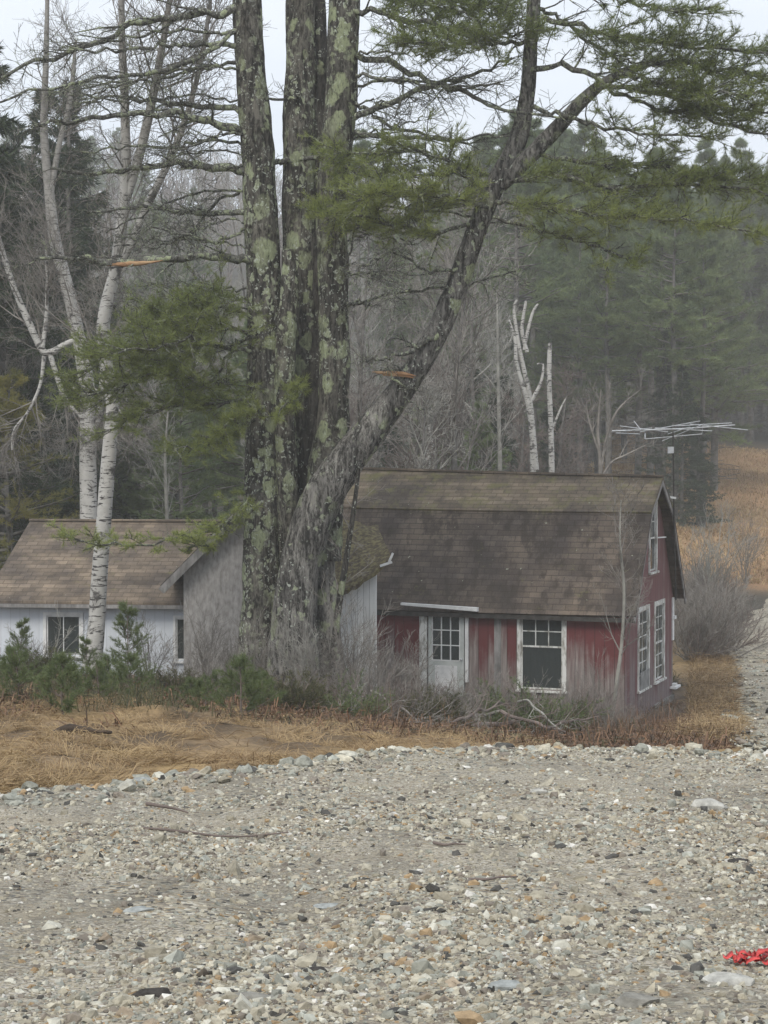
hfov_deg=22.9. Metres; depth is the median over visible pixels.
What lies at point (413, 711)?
fallen branch
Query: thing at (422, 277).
pine tree
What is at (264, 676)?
pine seedling
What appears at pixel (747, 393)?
pine tree
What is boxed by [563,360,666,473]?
bare sapling
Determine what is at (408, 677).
bare shrub
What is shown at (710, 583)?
bare shrub
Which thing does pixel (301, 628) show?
bare shrub
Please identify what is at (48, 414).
spruce tree
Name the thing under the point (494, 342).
pine tree
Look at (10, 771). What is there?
dry grass
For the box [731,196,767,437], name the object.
pine tree
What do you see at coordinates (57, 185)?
spruce tree
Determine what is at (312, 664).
bare shrub
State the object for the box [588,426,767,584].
field grass
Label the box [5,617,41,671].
pine seedling
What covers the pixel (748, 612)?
bare shrub
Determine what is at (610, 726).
dead stalks
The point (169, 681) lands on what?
juniper bush
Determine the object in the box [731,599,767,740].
gravel track
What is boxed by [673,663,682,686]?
juniper bush
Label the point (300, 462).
great pine
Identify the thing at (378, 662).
bare shrub
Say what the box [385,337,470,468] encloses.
bare tree
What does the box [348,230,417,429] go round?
bare tree
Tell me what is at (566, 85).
sky
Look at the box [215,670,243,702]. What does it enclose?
pine seedling
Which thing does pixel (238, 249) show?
bare tree
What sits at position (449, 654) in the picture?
door
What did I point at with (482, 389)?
tree
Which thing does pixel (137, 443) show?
pine tree
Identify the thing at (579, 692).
bare shrub
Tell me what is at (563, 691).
bare shrub
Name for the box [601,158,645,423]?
pine tree
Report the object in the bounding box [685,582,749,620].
bare shrub
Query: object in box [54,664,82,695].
pine seedling
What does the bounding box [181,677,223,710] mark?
pine seedling
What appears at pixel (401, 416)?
bare tree
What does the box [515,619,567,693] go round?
window
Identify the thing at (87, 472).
birch tree
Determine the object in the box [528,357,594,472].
bare tree
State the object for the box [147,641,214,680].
bare shrub
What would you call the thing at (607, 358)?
pine tree
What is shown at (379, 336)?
bare tree
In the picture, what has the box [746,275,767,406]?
pine tree
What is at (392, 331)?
tree
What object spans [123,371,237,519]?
pine tree
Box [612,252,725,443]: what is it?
pine tree
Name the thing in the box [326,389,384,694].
thin sapling
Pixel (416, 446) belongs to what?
bare tree
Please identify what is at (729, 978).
rock
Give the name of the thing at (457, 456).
pine tree
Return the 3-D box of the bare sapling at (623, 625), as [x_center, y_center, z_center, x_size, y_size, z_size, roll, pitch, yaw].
[5.227,1.860,41.219,1.490,5.646,1.747,0,2,0]
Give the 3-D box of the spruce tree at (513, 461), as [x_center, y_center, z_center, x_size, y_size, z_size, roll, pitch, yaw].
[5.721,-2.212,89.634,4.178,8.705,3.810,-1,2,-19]
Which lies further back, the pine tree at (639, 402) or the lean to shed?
the pine tree at (639, 402)
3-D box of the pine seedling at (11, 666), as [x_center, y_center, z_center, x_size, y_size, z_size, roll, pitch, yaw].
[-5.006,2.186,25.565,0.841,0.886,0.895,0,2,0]
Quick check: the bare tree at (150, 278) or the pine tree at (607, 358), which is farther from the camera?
the pine tree at (607, 358)
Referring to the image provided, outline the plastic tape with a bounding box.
[722,948,767,964]
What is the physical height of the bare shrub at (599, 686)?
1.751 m
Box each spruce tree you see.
[0,39,79,567]
[0,122,97,515]
[0,165,79,556]
[5,83,125,546]
[5,279,78,539]
[14,91,144,526]
[23,77,155,518]
[48,408,100,518]
[369,427,403,467]
[381,425,404,467]
[401,325,445,464]
[437,359,471,464]
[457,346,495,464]
[482,375,528,471]
[528,391,576,472]
[635,329,698,519]
[655,364,725,527]
[678,406,731,527]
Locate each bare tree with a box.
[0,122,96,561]
[7,295,82,516]
[60,272,169,518]
[110,216,185,491]
[111,139,239,517]
[175,147,282,511]
[187,357,236,514]
[214,301,243,445]
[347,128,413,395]
[348,178,451,466]
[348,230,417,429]
[349,144,541,470]
[349,374,387,429]
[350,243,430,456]
[350,284,404,466]
[352,209,501,469]
[370,347,422,464]
[374,347,467,468]
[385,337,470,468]
[390,362,469,469]
[405,145,536,463]
[440,374,495,469]
[468,300,534,455]
[492,382,547,471]
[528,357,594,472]
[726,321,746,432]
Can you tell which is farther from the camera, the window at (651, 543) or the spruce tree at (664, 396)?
the spruce tree at (664, 396)
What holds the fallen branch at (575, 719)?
on the ground at (758, 442)
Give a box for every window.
[42,612,83,657]
[173,615,183,662]
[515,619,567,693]
[637,605,651,693]
[648,502,658,574]
[653,598,666,684]
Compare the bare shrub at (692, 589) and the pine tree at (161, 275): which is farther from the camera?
the pine tree at (161, 275)
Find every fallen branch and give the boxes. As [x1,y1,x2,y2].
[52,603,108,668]
[268,663,297,679]
[299,681,367,711]
[370,676,451,724]
[375,681,451,725]
[389,688,483,722]
[439,703,527,735]
[452,668,531,729]
[469,668,552,716]
[469,676,556,728]
[499,691,601,736]
[505,684,589,735]
[539,681,610,733]
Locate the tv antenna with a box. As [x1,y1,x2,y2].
[612,421,746,599]
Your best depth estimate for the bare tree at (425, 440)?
63.85 m
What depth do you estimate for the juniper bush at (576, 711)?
36.45 m
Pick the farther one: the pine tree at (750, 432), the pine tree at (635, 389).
the pine tree at (750, 432)
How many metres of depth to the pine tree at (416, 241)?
276.25 m
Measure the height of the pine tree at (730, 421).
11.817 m
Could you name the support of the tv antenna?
attached to the red house at (485, 572)
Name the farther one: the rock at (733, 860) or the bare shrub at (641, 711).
the bare shrub at (641, 711)
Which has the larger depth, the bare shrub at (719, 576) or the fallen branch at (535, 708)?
the bare shrub at (719, 576)
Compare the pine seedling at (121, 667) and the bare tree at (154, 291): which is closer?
the pine seedling at (121, 667)
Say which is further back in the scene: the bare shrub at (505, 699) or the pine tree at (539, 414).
the pine tree at (539, 414)
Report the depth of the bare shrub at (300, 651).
37.75 m
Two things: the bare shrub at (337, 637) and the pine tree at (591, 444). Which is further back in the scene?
the pine tree at (591, 444)
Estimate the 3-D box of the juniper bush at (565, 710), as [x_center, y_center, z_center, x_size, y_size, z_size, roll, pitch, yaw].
[2.872,3.599,34.184,2.265,1.346,2.299,-1,2,-37]
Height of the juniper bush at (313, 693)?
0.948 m
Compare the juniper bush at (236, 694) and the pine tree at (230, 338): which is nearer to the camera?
the juniper bush at (236, 694)
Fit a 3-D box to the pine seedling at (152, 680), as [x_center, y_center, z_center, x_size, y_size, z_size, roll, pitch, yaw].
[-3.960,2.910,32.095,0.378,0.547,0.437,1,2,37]
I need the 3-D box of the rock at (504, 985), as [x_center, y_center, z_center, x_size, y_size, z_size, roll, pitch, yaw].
[0.413,1.615,6.461,0.127,0.040,0.089,0,2,11]
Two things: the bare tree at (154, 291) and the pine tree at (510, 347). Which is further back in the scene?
the pine tree at (510, 347)
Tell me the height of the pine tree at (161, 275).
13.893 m
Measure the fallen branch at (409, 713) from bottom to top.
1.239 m
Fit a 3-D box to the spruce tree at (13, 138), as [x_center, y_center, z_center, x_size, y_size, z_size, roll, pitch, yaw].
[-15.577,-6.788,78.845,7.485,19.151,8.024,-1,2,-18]
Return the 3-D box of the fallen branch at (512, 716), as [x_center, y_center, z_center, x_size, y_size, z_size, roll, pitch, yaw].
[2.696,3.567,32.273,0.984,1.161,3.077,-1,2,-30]
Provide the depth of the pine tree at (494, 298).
144.19 m
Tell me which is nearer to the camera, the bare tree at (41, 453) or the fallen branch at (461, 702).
the fallen branch at (461, 702)
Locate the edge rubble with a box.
[0,742,767,814]
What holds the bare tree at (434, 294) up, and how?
on the ground at (758, 442)
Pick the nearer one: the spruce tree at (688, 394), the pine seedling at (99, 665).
the pine seedling at (99, 665)
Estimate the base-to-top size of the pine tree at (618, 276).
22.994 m
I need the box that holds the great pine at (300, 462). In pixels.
[0,0,767,695]
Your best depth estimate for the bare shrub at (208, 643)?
41.50 m
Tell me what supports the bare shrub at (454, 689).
on the ground at (758, 442)
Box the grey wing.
[159,503,243,680]
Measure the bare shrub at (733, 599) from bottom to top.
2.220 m
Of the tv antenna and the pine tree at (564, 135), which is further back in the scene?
the pine tree at (564, 135)
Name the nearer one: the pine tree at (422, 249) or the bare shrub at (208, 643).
the bare shrub at (208, 643)
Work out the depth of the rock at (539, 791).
13.71 m
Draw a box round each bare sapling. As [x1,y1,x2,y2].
[137,395,188,518]
[468,268,529,470]
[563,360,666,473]
[590,469,658,715]
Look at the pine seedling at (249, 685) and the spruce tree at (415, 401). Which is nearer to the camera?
the pine seedling at (249, 685)
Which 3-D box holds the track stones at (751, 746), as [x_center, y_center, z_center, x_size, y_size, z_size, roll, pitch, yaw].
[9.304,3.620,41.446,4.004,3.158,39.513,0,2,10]
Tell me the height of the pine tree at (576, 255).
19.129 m
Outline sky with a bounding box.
[0,0,767,222]
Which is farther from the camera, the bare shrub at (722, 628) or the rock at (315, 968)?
the bare shrub at (722, 628)
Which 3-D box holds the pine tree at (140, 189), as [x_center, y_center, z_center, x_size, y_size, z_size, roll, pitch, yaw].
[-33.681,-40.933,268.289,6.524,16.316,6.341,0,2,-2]
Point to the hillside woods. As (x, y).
(211, 177)
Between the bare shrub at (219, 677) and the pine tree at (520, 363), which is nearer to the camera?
the bare shrub at (219, 677)
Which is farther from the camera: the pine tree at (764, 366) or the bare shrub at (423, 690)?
the pine tree at (764, 366)
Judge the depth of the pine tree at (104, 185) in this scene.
294.15 m
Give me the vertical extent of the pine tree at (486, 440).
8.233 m
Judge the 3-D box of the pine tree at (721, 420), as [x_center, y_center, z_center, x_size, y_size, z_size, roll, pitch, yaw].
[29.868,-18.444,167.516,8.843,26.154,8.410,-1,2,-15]
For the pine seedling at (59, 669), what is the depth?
30.10 m
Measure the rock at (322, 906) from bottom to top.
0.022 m
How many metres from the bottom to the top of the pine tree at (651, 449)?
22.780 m
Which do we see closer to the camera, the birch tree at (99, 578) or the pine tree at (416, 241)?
the birch tree at (99, 578)
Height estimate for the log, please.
0.131 m
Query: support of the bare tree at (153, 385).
on the ground at (758, 442)
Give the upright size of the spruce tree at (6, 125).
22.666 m
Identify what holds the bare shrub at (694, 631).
on the ground at (758, 442)
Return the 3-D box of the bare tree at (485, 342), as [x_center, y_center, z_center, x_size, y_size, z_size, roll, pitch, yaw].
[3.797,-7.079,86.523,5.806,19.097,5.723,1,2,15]
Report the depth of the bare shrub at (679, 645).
57.47 m
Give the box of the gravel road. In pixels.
[0,747,767,1023]
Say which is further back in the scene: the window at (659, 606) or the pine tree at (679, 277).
the pine tree at (679, 277)
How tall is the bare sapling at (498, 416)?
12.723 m
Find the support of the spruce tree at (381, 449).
on the ground at (758, 442)
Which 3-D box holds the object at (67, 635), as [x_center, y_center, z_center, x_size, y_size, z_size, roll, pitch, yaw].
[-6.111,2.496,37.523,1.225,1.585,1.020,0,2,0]
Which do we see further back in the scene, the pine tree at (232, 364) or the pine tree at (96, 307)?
the pine tree at (96, 307)
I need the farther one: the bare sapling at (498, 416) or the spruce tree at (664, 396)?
the spruce tree at (664, 396)
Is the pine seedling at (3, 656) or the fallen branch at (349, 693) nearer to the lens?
the pine seedling at (3, 656)
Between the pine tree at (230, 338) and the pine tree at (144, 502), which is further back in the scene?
the pine tree at (230, 338)
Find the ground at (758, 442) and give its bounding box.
[0,202,767,793]
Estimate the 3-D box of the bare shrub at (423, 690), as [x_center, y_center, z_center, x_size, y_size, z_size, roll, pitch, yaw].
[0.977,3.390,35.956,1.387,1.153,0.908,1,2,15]
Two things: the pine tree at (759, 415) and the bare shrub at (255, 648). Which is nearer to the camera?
the bare shrub at (255, 648)
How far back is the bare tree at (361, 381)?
61.54 m
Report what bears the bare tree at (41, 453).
on the ground at (758, 442)
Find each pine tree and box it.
[0,117,30,166]
[58,211,131,422]
[79,136,116,252]
[96,403,144,518]
[97,127,135,207]
[99,351,214,518]
[114,195,196,468]
[118,352,168,518]
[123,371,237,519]
[125,387,208,518]
[128,170,163,269]
[129,200,191,291]
[142,254,200,476]
[161,230,227,396]
[176,188,225,287]
[178,316,234,413]
[179,356,242,513]
[182,302,241,484]
[183,369,244,519]
[188,318,247,518]
[200,320,247,512]
[351,234,448,441]
[395,177,451,324]
[396,203,420,263]
[405,176,470,358]
[406,397,447,469]
[414,180,447,277]
[416,132,538,450]
[423,130,551,452]
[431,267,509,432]
[437,426,451,468]
[444,441,473,469]
[446,253,524,407]
[457,401,512,470]
[460,107,592,470]
[476,116,567,456]
[485,231,521,396]
[488,213,644,471]
[500,148,578,467]
[502,139,544,434]
[504,255,555,425]
[507,309,588,457]
[511,129,582,450]
[512,167,538,436]
[522,158,618,472]
[523,191,655,462]
[526,200,647,472]
[527,118,617,458]
[527,127,601,272]
[550,201,653,473]
[552,150,664,472]
[582,138,617,360]
[587,177,614,434]
[587,197,696,473]
[593,180,646,458]
[594,148,738,456]
[600,145,719,474]
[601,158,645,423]
[605,172,708,474]
[612,167,731,526]
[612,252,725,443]
[626,212,767,479]
[627,190,679,444]
[632,190,767,490]
[647,227,751,526]
[666,142,691,187]
[673,163,744,431]
[686,140,749,451]
[712,136,767,438]
[712,154,764,431]
[720,160,767,441]
[724,195,767,419]
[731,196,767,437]
[733,213,766,432]
[736,246,767,403]
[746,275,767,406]
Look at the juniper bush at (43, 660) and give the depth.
34.92 m
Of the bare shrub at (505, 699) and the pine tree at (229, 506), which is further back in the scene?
the pine tree at (229, 506)
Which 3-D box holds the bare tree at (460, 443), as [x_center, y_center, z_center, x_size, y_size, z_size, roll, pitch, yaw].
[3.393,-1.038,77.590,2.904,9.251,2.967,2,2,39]
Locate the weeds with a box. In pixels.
[0,661,652,747]
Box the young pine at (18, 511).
[0,367,79,569]
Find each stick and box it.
[143,827,288,837]
[145,802,188,812]
[432,841,465,845]
[468,876,517,880]
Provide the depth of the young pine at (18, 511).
56.53 m
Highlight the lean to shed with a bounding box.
[334,519,393,693]
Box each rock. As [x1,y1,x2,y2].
[123,906,154,911]
[131,987,170,998]
[133,777,150,781]
[235,991,272,999]
[300,966,327,972]
[313,903,337,908]
[487,980,519,991]
[530,788,547,793]
[614,992,659,1007]
[691,798,727,809]
[702,972,754,985]
[727,858,748,862]
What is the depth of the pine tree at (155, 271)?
119.23 m
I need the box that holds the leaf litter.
[0,659,742,750]
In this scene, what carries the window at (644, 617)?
in the red house at (485, 572)
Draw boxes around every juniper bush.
[19,643,80,675]
[141,666,205,693]
[214,681,286,701]
[245,665,335,710]
[303,668,395,718]
[394,684,471,726]
[459,677,567,728]
[479,675,612,732]
[545,696,612,731]
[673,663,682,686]
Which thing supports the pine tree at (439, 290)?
on the ground at (758, 442)
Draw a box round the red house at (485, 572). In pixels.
[343,467,685,720]
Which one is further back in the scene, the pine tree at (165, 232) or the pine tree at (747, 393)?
the pine tree at (165, 232)
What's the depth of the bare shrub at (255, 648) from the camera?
35.93 m
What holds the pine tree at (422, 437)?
on the ground at (758, 442)
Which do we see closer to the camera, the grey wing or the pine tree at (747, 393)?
the grey wing
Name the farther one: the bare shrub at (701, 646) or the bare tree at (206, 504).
the bare tree at (206, 504)
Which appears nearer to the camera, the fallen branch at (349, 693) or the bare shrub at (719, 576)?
the fallen branch at (349, 693)
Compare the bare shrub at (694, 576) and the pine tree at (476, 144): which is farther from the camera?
the pine tree at (476, 144)
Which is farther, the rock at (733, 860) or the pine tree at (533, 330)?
the pine tree at (533, 330)
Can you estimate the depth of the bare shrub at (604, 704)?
36.24 m
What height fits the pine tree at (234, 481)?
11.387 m
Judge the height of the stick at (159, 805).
0.071 m
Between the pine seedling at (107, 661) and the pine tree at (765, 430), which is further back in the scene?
the pine tree at (765, 430)
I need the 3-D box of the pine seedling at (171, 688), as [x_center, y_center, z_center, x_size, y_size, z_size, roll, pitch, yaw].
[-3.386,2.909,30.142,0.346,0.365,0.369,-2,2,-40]
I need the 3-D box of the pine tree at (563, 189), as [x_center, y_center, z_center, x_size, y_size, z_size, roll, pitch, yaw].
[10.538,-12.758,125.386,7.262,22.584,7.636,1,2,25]
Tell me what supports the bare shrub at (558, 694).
on the ground at (758, 442)
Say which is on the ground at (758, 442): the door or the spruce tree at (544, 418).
the spruce tree at (544, 418)
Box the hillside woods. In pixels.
[0,130,763,362]
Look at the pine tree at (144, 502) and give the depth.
73.46 m
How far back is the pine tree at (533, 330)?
135.47 m
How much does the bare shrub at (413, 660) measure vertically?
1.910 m
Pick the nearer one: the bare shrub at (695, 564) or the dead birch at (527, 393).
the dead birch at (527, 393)
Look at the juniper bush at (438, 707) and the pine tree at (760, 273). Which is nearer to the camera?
the juniper bush at (438, 707)
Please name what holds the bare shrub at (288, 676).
on the ground at (758, 442)
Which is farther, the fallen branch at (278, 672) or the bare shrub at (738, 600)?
the bare shrub at (738, 600)
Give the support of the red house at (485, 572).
on the ground at (758, 442)
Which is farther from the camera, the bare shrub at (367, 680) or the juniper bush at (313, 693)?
the bare shrub at (367, 680)
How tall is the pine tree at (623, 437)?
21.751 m
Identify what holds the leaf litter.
on the ground at (758, 442)
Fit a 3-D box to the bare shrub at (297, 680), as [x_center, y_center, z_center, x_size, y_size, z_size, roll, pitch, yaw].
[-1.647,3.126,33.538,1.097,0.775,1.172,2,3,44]
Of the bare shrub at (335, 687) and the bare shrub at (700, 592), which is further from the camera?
the bare shrub at (700, 592)
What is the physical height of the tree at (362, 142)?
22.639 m
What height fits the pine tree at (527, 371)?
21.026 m
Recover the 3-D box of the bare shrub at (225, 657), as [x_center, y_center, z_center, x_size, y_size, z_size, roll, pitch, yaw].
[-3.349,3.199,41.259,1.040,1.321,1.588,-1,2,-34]
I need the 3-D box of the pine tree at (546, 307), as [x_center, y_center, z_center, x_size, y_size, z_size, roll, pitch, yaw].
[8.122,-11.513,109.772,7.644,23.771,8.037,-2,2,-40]
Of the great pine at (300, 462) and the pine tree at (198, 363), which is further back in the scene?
the pine tree at (198, 363)
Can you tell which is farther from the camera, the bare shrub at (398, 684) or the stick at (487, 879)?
the bare shrub at (398, 684)
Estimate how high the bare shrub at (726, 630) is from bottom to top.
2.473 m
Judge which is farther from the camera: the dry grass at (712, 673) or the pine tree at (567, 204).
the pine tree at (567, 204)
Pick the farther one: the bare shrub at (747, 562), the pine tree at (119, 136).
the pine tree at (119, 136)
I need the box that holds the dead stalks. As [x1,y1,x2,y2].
[356,680,693,741]
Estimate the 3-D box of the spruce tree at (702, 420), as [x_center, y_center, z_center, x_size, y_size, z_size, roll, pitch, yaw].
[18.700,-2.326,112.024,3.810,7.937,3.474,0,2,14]
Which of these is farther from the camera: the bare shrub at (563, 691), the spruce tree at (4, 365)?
the spruce tree at (4, 365)
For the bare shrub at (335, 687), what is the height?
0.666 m
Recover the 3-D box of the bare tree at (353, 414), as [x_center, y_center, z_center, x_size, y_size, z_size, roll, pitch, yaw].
[-1.414,-0.256,64.560,2.964,9.240,2.901,-1,2,-33]
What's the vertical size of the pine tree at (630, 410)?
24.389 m
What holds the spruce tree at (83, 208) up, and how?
on the ground at (758, 442)
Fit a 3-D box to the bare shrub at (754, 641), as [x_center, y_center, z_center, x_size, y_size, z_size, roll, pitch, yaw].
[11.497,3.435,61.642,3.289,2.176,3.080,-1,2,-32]
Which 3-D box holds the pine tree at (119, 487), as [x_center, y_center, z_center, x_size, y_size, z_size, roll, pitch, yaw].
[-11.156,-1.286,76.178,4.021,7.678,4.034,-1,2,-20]
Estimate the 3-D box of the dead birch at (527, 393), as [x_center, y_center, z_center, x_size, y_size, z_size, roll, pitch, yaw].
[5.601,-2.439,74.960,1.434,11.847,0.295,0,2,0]
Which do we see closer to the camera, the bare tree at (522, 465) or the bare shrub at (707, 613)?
the bare shrub at (707, 613)
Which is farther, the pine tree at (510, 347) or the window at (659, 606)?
the pine tree at (510, 347)
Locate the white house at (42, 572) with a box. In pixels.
[0,519,221,676]
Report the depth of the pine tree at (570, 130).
146.23 m
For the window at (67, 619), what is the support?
in the white house at (42, 572)
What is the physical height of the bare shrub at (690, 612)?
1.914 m
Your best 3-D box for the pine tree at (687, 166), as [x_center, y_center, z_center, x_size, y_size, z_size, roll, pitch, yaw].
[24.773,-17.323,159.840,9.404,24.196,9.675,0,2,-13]
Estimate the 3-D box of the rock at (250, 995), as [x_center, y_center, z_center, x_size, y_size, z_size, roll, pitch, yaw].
[-0.439,1.613,6.306,0.147,0.043,0.091,0,2,-13]
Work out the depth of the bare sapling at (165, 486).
59.94 m
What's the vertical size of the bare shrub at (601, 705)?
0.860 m
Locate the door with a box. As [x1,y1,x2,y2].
[428,617,464,696]
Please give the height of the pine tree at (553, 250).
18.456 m
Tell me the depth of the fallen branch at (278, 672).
32.90 m
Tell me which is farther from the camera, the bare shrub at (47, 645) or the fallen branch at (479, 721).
the bare shrub at (47, 645)
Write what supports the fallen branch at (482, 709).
on the ground at (758, 442)
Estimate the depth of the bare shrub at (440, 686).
38.17 m
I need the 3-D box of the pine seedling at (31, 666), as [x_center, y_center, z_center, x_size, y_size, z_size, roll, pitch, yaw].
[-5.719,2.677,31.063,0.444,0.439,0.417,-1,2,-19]
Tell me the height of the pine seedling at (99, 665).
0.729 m
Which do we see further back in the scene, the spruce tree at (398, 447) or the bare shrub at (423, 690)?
the spruce tree at (398, 447)
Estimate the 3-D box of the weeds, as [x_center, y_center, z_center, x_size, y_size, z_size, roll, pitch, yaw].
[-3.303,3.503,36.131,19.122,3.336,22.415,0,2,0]
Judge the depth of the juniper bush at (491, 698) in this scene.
35.10 m
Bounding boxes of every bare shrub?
[4,627,72,663]
[120,601,190,673]
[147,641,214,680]
[179,594,236,685]
[189,639,224,693]
[199,651,277,692]
[205,630,237,677]
[220,597,283,680]
[266,663,323,687]
[267,610,323,687]
[274,600,357,684]
[274,667,330,692]
[288,631,351,696]
[304,572,402,689]
[310,629,419,702]
[315,663,373,705]
[315,673,359,699]
[333,641,397,705]
[358,640,441,699]
[362,676,421,716]
[363,663,447,707]
[378,679,416,704]
[384,623,441,699]
[402,658,467,710]
[406,673,469,699]
[407,675,481,704]
[440,671,489,721]
[459,672,501,706]
[462,683,512,713]
[475,685,553,717]
[483,667,532,707]
[537,680,569,709]
[549,678,586,709]
[565,687,636,725]
[567,677,596,711]
[571,648,629,708]
[581,694,644,727]
[584,688,622,726]
[617,698,659,722]
[673,594,713,644]
[673,597,752,660]
[673,608,744,658]
[674,565,736,601]
[674,570,744,613]
[674,572,752,624]
[674,573,721,615]
[674,597,719,648]
[674,598,746,648]
[674,604,722,650]
[676,575,738,652]
[678,587,767,650]
[681,499,760,589]
[681,542,722,585]
[683,551,724,594]
[683,563,706,596]
[685,571,758,605]
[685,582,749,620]
[687,571,756,619]
[689,590,767,659]
[700,557,748,601]
[700,582,752,626]
[702,580,767,628]
[703,581,750,618]
[711,615,739,646]
[717,499,767,582]
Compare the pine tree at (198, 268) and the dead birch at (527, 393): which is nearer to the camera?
the dead birch at (527, 393)
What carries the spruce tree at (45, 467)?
on the ground at (758, 442)
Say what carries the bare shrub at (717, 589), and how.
on the ground at (758, 442)
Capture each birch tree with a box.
[0,0,180,518]
[21,0,275,668]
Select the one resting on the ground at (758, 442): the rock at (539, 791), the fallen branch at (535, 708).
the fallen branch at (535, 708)
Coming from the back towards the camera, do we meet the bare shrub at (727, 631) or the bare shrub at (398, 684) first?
the bare shrub at (727, 631)
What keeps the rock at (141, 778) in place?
on the gravel road
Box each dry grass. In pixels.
[0,675,565,794]
[655,642,760,742]
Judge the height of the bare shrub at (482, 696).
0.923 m
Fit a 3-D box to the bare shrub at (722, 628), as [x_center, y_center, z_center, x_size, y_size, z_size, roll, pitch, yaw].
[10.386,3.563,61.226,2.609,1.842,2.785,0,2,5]
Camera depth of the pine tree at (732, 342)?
113.33 m
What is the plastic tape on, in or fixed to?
on the gravel road
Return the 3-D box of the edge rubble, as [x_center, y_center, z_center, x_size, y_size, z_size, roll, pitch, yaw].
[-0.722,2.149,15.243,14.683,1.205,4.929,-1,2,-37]
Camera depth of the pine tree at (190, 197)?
240.47 m
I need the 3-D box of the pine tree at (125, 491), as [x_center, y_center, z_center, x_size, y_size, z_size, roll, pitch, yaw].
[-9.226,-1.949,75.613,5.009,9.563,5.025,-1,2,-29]
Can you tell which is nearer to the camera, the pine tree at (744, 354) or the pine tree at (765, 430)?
the pine tree at (744, 354)
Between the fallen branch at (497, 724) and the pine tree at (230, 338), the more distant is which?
the pine tree at (230, 338)
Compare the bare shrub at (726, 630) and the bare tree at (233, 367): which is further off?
the bare tree at (233, 367)
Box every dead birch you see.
[425,423,433,468]
[508,300,543,471]
[546,343,565,471]
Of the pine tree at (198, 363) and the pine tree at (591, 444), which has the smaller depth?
the pine tree at (198, 363)
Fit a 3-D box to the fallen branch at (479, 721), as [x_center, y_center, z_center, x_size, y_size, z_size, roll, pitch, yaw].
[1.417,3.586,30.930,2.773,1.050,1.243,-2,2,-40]
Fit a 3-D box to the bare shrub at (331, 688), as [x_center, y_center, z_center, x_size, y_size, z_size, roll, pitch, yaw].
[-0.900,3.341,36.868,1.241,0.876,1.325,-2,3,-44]
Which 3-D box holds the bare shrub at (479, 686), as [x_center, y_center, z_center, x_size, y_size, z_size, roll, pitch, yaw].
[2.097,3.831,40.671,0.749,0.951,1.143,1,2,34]
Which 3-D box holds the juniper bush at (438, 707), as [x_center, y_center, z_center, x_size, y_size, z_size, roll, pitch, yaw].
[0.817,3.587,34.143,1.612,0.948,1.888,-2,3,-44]
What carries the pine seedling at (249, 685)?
on the ground at (758, 442)
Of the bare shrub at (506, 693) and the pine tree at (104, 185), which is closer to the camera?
the bare shrub at (506, 693)
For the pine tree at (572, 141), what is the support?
on the ground at (758, 442)
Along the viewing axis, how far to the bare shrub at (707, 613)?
58.11 m
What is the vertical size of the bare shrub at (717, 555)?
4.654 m
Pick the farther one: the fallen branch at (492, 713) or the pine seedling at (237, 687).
the fallen branch at (492, 713)
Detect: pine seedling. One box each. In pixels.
[0,643,40,699]
[0,645,36,684]
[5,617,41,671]
[25,664,41,681]
[27,649,86,714]
[41,652,71,686]
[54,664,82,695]
[75,635,100,680]
[77,657,119,699]
[83,652,124,690]
[98,599,162,683]
[99,649,157,696]
[145,670,162,692]
[164,685,182,699]
[173,674,210,697]
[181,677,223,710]
[199,649,289,715]
[201,668,226,696]
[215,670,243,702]
[242,670,282,707]
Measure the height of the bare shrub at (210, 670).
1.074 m
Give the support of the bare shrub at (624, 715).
on the ground at (758, 442)
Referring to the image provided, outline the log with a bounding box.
[52,724,111,734]
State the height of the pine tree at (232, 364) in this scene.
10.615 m
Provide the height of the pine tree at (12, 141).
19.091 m
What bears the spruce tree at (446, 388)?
on the ground at (758, 442)
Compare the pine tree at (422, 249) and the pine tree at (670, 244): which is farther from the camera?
the pine tree at (422, 249)
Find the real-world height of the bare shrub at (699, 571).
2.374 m
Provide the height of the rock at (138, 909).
0.028 m
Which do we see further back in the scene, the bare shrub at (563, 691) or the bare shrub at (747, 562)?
the bare shrub at (747, 562)
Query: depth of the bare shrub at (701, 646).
57.62 m
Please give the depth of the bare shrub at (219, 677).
35.55 m
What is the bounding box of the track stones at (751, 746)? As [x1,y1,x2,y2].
[720,649,767,753]
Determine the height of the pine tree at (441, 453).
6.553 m
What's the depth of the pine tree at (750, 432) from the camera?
165.22 m
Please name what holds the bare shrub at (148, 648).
on the ground at (758, 442)
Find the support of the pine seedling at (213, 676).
on the ground at (758, 442)
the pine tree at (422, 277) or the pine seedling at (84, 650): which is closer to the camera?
the pine seedling at (84, 650)
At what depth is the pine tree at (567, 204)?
126.11 m
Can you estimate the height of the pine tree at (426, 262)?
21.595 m
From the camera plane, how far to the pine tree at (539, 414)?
137.71 m
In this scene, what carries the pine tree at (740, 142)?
on the ground at (758, 442)
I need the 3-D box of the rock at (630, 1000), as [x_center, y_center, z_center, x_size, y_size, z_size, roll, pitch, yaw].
[0.807,1.562,6.064,0.149,0.050,0.086,0,2,-12]
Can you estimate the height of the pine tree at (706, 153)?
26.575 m
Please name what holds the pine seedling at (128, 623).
on the ground at (758, 442)
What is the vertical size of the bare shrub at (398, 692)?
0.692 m
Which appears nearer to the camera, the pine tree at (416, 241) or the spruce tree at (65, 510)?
the spruce tree at (65, 510)
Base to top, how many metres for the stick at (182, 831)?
0.067 m

